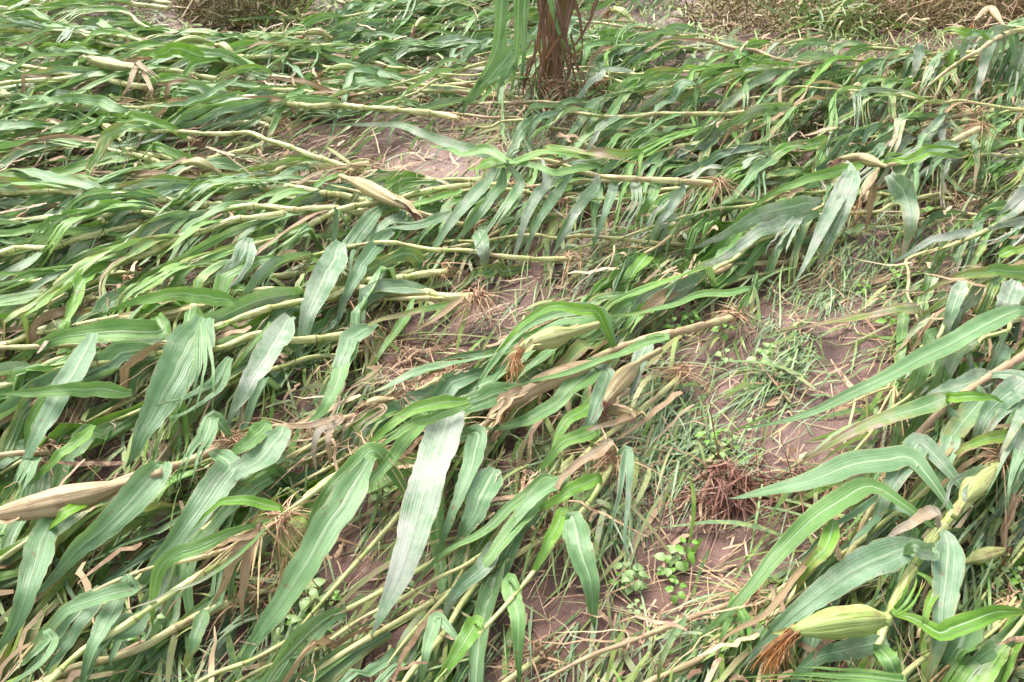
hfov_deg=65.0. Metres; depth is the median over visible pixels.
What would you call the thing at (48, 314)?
corn plant
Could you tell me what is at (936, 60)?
corn plant
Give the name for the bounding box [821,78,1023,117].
corn plant
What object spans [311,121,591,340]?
corn plant
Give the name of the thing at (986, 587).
broadleaf weed
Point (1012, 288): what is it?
corn plant
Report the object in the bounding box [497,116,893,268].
corn plant
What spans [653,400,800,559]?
root mat
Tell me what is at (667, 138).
corn plant
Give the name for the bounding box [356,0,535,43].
corn plant
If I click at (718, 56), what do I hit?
corn plant
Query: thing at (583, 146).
corn plant
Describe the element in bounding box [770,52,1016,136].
corn plant
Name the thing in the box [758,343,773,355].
broadleaf weed
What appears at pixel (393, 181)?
corn plant
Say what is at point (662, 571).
broadleaf weed
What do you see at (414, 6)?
corn plant
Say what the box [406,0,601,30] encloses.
corn plant
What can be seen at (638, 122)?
corn plant
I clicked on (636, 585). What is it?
broadleaf weed
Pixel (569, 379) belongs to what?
corn plant
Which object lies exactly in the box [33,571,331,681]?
corn plant
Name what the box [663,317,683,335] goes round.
broadleaf weed
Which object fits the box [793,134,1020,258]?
corn plant
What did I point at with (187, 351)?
corn plant
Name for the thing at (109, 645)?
broadleaf weed
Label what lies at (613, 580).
broadleaf weed
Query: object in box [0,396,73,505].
corn plant
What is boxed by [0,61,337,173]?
corn plant
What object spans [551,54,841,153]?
corn plant
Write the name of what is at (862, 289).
broadleaf weed
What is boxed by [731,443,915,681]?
corn plant
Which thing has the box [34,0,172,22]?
corn plant
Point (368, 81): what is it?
corn plant
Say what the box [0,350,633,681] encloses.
corn plant
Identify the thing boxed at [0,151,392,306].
corn plant
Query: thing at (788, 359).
broadleaf weed
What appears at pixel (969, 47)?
corn plant
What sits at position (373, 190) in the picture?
corn plant
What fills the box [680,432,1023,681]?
corn plant
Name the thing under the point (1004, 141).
corn plant
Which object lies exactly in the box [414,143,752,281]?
corn plant
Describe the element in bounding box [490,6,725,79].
corn plant
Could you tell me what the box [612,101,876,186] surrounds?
corn plant
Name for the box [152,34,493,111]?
corn plant
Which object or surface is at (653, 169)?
corn plant
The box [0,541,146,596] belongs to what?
corn plant
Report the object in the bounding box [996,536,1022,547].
corn plant
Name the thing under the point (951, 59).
corn plant
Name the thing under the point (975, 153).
corn plant
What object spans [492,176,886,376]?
corn plant
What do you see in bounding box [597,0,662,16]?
corn plant
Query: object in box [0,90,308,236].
corn plant
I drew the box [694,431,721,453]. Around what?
broadleaf weed
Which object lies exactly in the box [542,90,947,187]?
corn plant
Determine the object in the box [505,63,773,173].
corn plant
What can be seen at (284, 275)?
corn plant
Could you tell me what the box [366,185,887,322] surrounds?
corn plant
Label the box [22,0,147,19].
corn plant
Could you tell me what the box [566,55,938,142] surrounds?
corn plant
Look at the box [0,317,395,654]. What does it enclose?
corn plant
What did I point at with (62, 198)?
corn plant
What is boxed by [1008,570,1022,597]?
broadleaf weed
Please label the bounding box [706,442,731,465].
broadleaf weed
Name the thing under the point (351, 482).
corn plant
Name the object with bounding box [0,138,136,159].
corn plant
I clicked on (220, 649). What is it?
corn plant
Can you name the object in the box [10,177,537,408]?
corn plant
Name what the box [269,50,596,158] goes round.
corn plant
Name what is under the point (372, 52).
corn plant
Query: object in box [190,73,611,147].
corn plant
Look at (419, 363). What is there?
clump
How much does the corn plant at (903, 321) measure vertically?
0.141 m
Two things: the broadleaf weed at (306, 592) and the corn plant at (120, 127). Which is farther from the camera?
the corn plant at (120, 127)
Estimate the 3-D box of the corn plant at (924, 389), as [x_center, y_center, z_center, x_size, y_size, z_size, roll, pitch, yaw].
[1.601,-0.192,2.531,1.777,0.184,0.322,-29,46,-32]
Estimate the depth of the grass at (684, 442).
2.08 m
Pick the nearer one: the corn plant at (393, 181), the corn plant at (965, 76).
the corn plant at (393, 181)
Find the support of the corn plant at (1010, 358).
on the ground at (834, 352)
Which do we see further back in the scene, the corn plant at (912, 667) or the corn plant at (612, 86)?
the corn plant at (612, 86)
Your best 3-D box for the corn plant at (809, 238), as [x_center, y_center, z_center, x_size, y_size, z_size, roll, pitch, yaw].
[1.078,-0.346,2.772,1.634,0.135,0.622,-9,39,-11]
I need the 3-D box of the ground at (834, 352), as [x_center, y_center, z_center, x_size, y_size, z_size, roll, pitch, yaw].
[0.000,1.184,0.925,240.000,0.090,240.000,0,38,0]
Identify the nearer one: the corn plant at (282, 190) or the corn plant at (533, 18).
the corn plant at (282, 190)
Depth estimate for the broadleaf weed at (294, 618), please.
1.64 m
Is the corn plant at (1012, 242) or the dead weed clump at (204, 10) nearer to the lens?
the corn plant at (1012, 242)
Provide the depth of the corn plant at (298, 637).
1.55 m
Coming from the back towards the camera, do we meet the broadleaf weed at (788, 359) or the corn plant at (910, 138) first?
the corn plant at (910, 138)
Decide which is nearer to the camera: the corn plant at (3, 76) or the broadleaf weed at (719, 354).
the broadleaf weed at (719, 354)
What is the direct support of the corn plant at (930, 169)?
on the ground at (834, 352)
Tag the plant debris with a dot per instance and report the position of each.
(74, 674)
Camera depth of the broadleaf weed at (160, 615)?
1.63 m
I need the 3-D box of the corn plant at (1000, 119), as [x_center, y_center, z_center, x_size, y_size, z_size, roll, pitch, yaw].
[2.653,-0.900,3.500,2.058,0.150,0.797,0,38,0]
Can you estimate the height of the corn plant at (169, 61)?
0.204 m
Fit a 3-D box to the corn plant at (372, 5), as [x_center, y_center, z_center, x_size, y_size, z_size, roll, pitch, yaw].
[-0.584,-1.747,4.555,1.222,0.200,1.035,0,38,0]
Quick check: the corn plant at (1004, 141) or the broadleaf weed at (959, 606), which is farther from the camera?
the corn plant at (1004, 141)
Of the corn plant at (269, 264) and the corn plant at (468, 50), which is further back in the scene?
the corn plant at (468, 50)
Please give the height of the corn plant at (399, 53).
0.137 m
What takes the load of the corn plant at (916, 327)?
on the ground at (834, 352)
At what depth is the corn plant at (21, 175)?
3.05 m
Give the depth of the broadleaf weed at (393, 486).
1.92 m
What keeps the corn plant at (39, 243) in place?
on the ground at (834, 352)
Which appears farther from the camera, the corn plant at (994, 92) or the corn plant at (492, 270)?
the corn plant at (994, 92)
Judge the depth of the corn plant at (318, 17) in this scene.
4.54 m
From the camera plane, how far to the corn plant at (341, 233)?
2.76 m
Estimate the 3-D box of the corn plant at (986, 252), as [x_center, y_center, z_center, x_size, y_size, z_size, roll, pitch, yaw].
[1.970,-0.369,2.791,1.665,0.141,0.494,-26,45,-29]
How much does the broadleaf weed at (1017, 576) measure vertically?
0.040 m
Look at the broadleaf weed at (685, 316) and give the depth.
2.47 m
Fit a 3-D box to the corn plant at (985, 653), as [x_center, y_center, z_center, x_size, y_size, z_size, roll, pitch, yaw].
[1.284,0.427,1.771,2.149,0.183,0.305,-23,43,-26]
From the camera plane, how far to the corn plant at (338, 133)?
3.51 m
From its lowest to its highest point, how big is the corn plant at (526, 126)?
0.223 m
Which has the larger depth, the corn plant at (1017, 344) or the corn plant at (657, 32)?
the corn plant at (657, 32)
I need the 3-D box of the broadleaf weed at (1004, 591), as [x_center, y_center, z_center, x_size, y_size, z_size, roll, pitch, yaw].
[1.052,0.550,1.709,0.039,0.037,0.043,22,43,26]
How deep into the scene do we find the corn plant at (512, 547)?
1.62 m
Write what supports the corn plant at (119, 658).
on the ground at (834, 352)
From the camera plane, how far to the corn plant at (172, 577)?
1.68 m
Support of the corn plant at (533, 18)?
on the ground at (834, 352)
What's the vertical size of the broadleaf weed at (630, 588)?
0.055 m
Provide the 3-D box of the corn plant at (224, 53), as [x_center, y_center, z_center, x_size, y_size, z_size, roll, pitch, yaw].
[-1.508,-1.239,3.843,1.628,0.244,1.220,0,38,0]
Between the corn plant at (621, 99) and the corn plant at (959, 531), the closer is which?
the corn plant at (959, 531)
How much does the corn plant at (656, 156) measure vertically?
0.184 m
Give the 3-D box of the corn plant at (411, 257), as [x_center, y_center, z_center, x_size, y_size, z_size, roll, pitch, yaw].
[-0.326,-0.218,2.624,0.415,0.153,2.002,31,48,33]
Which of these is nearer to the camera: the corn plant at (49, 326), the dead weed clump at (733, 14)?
the corn plant at (49, 326)
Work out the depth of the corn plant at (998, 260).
2.71 m
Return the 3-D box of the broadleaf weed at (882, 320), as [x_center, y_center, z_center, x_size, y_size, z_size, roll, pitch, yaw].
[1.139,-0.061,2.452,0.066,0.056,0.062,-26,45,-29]
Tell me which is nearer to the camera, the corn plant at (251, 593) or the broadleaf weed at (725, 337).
the corn plant at (251, 593)
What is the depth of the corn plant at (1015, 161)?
3.23 m
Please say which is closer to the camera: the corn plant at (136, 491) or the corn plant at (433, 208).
the corn plant at (136, 491)
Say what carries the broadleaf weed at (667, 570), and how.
on the ground at (834, 352)
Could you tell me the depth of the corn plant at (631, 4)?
4.96 m
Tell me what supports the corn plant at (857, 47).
on the ground at (834, 352)
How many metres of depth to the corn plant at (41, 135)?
3.44 m
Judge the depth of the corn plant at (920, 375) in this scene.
2.13 m
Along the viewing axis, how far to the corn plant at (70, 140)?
3.27 m
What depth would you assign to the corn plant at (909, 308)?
2.37 m
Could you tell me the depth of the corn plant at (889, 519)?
1.70 m
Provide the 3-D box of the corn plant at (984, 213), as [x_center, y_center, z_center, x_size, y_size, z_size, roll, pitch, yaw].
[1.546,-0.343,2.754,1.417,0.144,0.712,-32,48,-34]
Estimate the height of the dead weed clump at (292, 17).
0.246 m
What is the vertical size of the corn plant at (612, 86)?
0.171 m
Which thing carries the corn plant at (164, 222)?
on the ground at (834, 352)
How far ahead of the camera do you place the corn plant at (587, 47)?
4.10 m
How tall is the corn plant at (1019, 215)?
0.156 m
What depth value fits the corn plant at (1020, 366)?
1.89 m
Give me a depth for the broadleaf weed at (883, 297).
2.57 m
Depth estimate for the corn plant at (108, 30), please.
4.14 m
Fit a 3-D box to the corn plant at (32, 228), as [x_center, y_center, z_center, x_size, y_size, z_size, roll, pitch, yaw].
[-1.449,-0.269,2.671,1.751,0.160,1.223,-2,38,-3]
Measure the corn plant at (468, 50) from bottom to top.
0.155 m
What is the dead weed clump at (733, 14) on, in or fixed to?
on the ground at (834, 352)
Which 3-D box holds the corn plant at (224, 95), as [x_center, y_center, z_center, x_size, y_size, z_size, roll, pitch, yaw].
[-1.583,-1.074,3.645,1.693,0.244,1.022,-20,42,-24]
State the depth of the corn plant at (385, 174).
3.09 m
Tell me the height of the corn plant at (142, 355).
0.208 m
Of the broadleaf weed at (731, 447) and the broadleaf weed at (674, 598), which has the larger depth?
the broadleaf weed at (731, 447)
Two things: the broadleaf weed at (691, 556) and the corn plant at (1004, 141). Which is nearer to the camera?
the broadleaf weed at (691, 556)
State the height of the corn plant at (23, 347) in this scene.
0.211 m
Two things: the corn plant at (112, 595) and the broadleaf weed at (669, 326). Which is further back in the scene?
the broadleaf weed at (669, 326)
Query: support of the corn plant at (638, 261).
on the ground at (834, 352)
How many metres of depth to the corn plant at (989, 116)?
3.64 m
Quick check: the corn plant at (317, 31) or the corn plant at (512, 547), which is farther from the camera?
the corn plant at (317, 31)
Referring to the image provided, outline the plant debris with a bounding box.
[0,0,1023,681]
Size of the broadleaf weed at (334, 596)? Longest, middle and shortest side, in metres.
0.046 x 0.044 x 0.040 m
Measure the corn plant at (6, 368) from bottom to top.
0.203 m
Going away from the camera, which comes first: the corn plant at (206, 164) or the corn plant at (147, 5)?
the corn plant at (206, 164)
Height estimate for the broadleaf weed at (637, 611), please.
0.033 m
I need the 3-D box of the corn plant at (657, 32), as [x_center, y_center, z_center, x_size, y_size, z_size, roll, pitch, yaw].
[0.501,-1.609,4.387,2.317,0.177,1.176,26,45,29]
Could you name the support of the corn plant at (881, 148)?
on the ground at (834, 352)
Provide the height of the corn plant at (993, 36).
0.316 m
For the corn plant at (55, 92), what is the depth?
3.55 m
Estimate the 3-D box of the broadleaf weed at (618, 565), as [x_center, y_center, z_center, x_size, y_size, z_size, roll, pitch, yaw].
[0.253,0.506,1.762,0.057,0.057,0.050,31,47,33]
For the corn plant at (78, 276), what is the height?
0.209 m
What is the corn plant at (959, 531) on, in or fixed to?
on the ground at (834, 352)
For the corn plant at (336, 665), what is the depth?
1.58 m
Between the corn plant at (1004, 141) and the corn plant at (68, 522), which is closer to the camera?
the corn plant at (68, 522)
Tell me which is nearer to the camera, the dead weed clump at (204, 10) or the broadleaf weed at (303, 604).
the broadleaf weed at (303, 604)
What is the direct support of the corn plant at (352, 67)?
on the ground at (834, 352)
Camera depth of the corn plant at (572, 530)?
1.62 m
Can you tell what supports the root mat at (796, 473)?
on the ground at (834, 352)
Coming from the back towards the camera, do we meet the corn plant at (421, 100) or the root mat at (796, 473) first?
the corn plant at (421, 100)
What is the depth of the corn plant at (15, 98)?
3.65 m
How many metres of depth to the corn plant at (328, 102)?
3.54 m
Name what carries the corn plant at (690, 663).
on the ground at (834, 352)
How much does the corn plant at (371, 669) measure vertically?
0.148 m
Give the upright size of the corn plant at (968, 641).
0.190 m
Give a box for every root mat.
[275,401,338,471]
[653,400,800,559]
[719,435,853,559]
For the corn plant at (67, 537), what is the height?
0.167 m
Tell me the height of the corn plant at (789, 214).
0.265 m
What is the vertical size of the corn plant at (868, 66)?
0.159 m
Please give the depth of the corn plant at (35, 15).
4.56 m
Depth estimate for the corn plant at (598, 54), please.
4.18 m
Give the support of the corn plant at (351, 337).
on the ground at (834, 352)
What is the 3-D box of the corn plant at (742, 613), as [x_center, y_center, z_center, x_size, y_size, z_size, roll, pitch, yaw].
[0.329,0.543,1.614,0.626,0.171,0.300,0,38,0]
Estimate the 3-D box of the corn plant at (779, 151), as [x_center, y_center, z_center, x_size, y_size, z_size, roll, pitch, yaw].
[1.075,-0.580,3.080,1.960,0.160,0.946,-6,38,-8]
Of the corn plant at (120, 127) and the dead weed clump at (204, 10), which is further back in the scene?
the dead weed clump at (204, 10)
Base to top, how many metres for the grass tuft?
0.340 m
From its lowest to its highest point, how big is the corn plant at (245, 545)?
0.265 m
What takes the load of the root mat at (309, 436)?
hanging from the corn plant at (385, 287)
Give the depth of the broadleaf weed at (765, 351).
2.30 m
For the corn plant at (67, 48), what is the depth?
3.89 m
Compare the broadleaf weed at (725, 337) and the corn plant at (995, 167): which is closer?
the broadleaf weed at (725, 337)
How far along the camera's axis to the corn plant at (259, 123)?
3.54 m
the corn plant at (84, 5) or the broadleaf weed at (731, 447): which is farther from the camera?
the corn plant at (84, 5)
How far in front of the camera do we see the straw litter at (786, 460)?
2.06 m
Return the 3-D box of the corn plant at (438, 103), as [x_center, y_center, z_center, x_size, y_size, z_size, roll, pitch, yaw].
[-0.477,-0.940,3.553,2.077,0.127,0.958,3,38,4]
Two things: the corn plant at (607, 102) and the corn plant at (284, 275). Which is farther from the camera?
the corn plant at (607, 102)
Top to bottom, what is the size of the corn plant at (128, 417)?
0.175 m
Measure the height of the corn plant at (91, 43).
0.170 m
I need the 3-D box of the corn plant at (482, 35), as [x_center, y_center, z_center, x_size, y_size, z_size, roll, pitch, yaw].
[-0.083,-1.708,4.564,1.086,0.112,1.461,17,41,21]
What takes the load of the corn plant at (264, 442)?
on the ground at (834, 352)
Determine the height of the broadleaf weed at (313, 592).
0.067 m
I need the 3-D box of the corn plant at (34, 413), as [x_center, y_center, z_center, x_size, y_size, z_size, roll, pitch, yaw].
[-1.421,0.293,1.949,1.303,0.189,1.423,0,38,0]
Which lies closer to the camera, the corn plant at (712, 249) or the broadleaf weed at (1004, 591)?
the broadleaf weed at (1004, 591)
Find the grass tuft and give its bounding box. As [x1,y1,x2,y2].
[566,5,668,93]
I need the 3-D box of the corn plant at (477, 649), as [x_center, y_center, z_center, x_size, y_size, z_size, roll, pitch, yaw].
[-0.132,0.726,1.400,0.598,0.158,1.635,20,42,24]
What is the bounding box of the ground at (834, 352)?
[0,0,1023,681]
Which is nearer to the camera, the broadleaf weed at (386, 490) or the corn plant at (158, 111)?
the broadleaf weed at (386, 490)
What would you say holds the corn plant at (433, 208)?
on the ground at (834, 352)
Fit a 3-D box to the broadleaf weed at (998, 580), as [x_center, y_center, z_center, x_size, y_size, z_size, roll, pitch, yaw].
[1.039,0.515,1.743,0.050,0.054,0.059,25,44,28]
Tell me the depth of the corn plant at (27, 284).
2.46 m
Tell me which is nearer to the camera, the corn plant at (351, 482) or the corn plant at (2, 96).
the corn plant at (351, 482)
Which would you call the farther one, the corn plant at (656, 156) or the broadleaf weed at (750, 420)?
the corn plant at (656, 156)
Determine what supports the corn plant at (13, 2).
on the ground at (834, 352)
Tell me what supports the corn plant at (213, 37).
on the ground at (834, 352)
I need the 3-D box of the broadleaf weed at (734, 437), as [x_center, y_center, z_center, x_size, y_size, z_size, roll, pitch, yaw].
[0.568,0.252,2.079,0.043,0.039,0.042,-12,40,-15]
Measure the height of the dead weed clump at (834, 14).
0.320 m
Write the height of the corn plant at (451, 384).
0.144 m
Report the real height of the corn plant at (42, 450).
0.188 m
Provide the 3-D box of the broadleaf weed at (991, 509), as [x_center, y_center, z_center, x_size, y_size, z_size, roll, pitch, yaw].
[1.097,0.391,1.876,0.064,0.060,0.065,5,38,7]
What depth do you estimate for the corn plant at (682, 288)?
2.48 m
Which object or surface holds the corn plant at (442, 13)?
on the ground at (834, 352)
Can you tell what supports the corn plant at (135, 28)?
on the ground at (834, 352)
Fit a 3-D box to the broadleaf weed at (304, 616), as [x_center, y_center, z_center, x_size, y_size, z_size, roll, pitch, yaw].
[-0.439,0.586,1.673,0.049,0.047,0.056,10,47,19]
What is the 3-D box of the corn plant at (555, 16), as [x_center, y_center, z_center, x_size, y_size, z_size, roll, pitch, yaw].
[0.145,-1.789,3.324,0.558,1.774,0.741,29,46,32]
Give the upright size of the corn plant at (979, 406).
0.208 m
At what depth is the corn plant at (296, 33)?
4.61 m
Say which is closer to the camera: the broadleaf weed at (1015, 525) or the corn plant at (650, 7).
the broadleaf weed at (1015, 525)
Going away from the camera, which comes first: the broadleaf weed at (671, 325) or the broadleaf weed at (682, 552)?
the broadleaf weed at (682, 552)
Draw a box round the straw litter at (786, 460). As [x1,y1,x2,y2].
[0,0,1023,681]
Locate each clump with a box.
[163,0,318,32]
[203,0,331,39]
[375,325,472,392]
[669,0,847,40]
[752,0,931,49]
[811,0,1023,47]
[820,0,1023,41]
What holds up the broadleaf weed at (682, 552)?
on the ground at (834, 352)
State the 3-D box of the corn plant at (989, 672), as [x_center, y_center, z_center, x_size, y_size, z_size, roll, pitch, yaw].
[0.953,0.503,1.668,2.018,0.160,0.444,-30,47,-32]
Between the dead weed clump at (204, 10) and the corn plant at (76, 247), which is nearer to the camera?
the corn plant at (76, 247)
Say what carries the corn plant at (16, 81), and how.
on the ground at (834, 352)
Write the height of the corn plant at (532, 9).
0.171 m
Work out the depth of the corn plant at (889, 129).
3.30 m
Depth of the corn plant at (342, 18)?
4.84 m
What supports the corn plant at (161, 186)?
on the ground at (834, 352)
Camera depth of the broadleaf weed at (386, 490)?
1.90 m
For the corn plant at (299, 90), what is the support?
on the ground at (834, 352)
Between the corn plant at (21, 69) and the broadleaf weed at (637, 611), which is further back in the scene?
the corn plant at (21, 69)
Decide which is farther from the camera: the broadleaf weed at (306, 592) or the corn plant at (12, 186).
the corn plant at (12, 186)
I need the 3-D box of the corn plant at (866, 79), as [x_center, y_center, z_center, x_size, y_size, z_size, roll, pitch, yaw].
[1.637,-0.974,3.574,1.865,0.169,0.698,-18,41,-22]
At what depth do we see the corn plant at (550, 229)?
2.91 m
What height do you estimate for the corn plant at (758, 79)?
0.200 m
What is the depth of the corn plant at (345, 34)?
4.58 m
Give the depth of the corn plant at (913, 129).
3.68 m
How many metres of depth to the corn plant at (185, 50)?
3.67 m
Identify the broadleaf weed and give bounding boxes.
[106,626,136,651]
[149,613,164,629]
[274,613,301,636]
[286,609,307,624]
[298,578,325,608]
[299,583,327,610]
[303,586,322,593]
[327,590,342,607]
[368,487,390,507]
[390,479,403,502]
[608,572,629,589]
[613,560,643,585]
[621,570,647,594]
[626,599,643,615]
[627,570,650,592]
[654,545,684,576]
[656,557,677,584]
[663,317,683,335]
[664,319,675,328]
[665,545,685,565]
[665,578,686,604]
[674,537,698,572]
[679,310,700,325]
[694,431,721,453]
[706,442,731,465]
[710,316,735,341]
[715,349,735,366]
[721,430,740,444]
[724,441,738,455]
[746,356,767,378]
[746,417,758,431]
[756,342,776,358]
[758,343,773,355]
[784,356,797,366]
[855,280,870,294]
[872,292,884,303]
[874,314,897,327]
[890,265,906,285]
[957,603,962,612]
[972,493,995,516]
[978,562,1009,587]
[978,576,1000,596]
[999,589,1011,600]
[1001,509,1019,531]
[1004,566,1022,583]
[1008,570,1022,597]
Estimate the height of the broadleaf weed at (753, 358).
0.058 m
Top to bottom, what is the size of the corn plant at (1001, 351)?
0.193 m
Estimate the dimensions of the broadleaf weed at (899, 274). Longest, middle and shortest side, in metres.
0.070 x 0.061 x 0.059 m
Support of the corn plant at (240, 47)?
on the ground at (834, 352)
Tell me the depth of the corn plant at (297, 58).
4.08 m
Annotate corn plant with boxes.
[0,0,159,85]
[0,5,105,39]
[0,17,119,61]
[0,17,238,107]
[0,23,155,64]
[0,41,239,112]
[0,41,248,168]
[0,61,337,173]
[0,64,37,77]
[0,65,151,129]
[0,74,29,109]
[0,78,213,197]
[0,81,364,173]
[0,86,42,99]
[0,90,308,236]
[0,92,115,106]
[0,95,313,177]
[0,96,155,203]
[0,102,292,199]
[0,130,131,141]
[0,134,205,203]
[0,134,316,293]
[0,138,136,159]
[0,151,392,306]
[0,167,266,270]
[0,172,161,288]
[0,178,356,290]
[0,187,335,307]
[0,199,332,470]
[0,199,395,305]
[0,202,146,362]
[0,218,148,279]
[0,229,200,337]
[0,236,391,494]
[0,240,605,460]
[0,254,484,595]
[0,261,346,443]
[0,265,148,293]
[0,272,278,491]
[0,278,520,474]
[0,302,172,343]
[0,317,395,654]
[0,324,234,542]
[0,335,404,675]
[0,341,112,364]
[0,341,218,382]
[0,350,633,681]
[0,371,211,548]
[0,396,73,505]
[0,405,303,681]
[0,410,250,681]
[0,418,255,680]
[0,435,113,485]
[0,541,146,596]
[1,14,203,65]
[1,347,481,681]
[2,480,358,681]
[6,0,100,5]
[6,109,378,181]
[9,0,169,22]
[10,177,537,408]
[12,163,527,312]
[18,52,302,129]
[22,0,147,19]
[29,25,333,73]
[32,87,441,172]
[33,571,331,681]
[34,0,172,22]
[36,569,285,681]
[43,350,591,681]
[44,426,409,681]
[55,35,338,99]
[60,42,358,139]
[66,176,408,323]
[76,83,480,161]
[86,264,726,623]
[95,76,508,166]
[116,201,615,437]
[119,50,531,154]
[122,432,415,674]
[141,25,372,50]
[149,28,439,79]
[150,170,521,314]
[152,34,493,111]
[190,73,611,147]
[191,92,624,154]
[193,75,514,159]
[195,54,389,151]
[195,465,568,681]
[215,10,424,69]
[215,66,466,128]
[229,358,430,480]
[235,431,652,681]
[238,334,552,661]
[241,92,629,182]
[250,26,509,93]
[263,229,700,325]
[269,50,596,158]
[272,516,595,681]
[283,34,597,97]
[288,254,831,522]
[291,277,527,432]
[300,7,595,67]
[300,173,666,339]
[301,15,456,66]
[306,0,375,38]
[307,271,672,681]
[309,0,482,66]
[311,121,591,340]
[316,0,477,38]
[322,0,473,31]
[324,173,512,262]
[326,0,382,20]
[330,67,711,145]
[355,28,668,100]
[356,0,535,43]
[360,38,667,129]
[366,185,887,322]
[375,83,713,224]
[378,357,729,677]
[380,18,630,95]
[381,130,764,294]
[381,171,778,300]
[395,246,814,514]
[402,445,581,681]
[403,428,670,681]
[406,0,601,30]
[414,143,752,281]
[418,185,784,464]
[419,0,631,61]
[449,41,711,127]
[454,0,604,123]
[459,286,779,473]
[466,5,814,104]
[469,103,767,219]
[474,143,698,254]
[476,0,662,27]
[480,64,796,178]
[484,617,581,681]
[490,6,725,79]
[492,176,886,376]
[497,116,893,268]
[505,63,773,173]
[515,80,741,168]
[519,115,815,232]
[533,131,889,274]
[535,182,977,324]
[537,207,874,450]
[540,545,817,681]
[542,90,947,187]
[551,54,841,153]
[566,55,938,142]
[566,134,960,223]
[570,50,923,153]
[573,189,977,303]
[582,34,823,122]
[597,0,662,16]
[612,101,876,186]
[628,80,1023,199]
[635,37,933,127]
[643,526,877,681]
[659,106,990,221]
[660,49,980,127]
[666,403,1021,681]
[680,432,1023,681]
[681,115,1000,289]
[692,74,968,160]
[710,122,938,267]
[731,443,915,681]
[739,304,1023,499]
[740,446,1023,677]
[743,222,1000,447]
[748,146,1023,256]
[763,200,1023,347]
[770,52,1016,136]
[770,279,1021,496]
[783,46,1022,132]
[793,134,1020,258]
[814,114,1016,231]
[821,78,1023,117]
[839,81,1023,178]
[839,317,1020,530]
[844,137,1023,218]
[847,259,1023,581]
[859,110,1021,165]
[860,116,1023,209]
[862,348,1023,536]
[864,103,1023,176]
[867,28,1022,114]
[870,41,1023,125]
[874,185,1023,335]
[881,591,1023,681]
[883,239,1023,366]
[886,256,1023,439]
[894,337,1023,421]
[902,582,1023,681]
[904,548,1023,681]
[911,5,1023,97]
[916,181,1023,306]
[920,66,1023,109]
[923,242,1023,307]
[935,230,1023,288]
[942,553,1023,681]
[944,157,1023,220]
[945,148,1023,196]
[954,389,1023,530]
[985,76,1023,110]
[989,207,1023,263]
[995,100,1023,136]
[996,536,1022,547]
[1000,331,1023,423]
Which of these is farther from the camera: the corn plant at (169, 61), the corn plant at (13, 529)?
the corn plant at (169, 61)
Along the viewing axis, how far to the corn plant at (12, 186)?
2.90 m
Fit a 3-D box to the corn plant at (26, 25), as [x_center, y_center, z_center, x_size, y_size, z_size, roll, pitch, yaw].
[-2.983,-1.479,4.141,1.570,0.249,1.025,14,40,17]
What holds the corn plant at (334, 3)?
on the ground at (834, 352)
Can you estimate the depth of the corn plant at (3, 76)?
3.81 m
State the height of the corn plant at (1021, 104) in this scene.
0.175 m
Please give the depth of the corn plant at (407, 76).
4.03 m
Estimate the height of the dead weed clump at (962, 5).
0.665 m
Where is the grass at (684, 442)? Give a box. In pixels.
[2,0,1023,681]
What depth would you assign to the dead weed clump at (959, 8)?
4.76 m
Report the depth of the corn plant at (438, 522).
1.80 m
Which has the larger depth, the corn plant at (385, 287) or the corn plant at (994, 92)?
the corn plant at (994, 92)
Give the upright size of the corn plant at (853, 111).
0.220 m
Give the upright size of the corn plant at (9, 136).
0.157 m
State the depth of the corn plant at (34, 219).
2.80 m
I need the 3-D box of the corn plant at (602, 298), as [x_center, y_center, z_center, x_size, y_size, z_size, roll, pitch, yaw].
[0.326,-0.085,2.446,0.656,0.133,1.619,29,47,32]
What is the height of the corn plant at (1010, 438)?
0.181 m
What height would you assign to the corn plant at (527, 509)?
0.207 m
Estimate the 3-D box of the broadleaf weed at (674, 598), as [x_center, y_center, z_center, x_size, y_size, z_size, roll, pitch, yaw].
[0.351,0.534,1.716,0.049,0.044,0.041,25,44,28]
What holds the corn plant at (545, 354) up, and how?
on the ground at (834, 352)

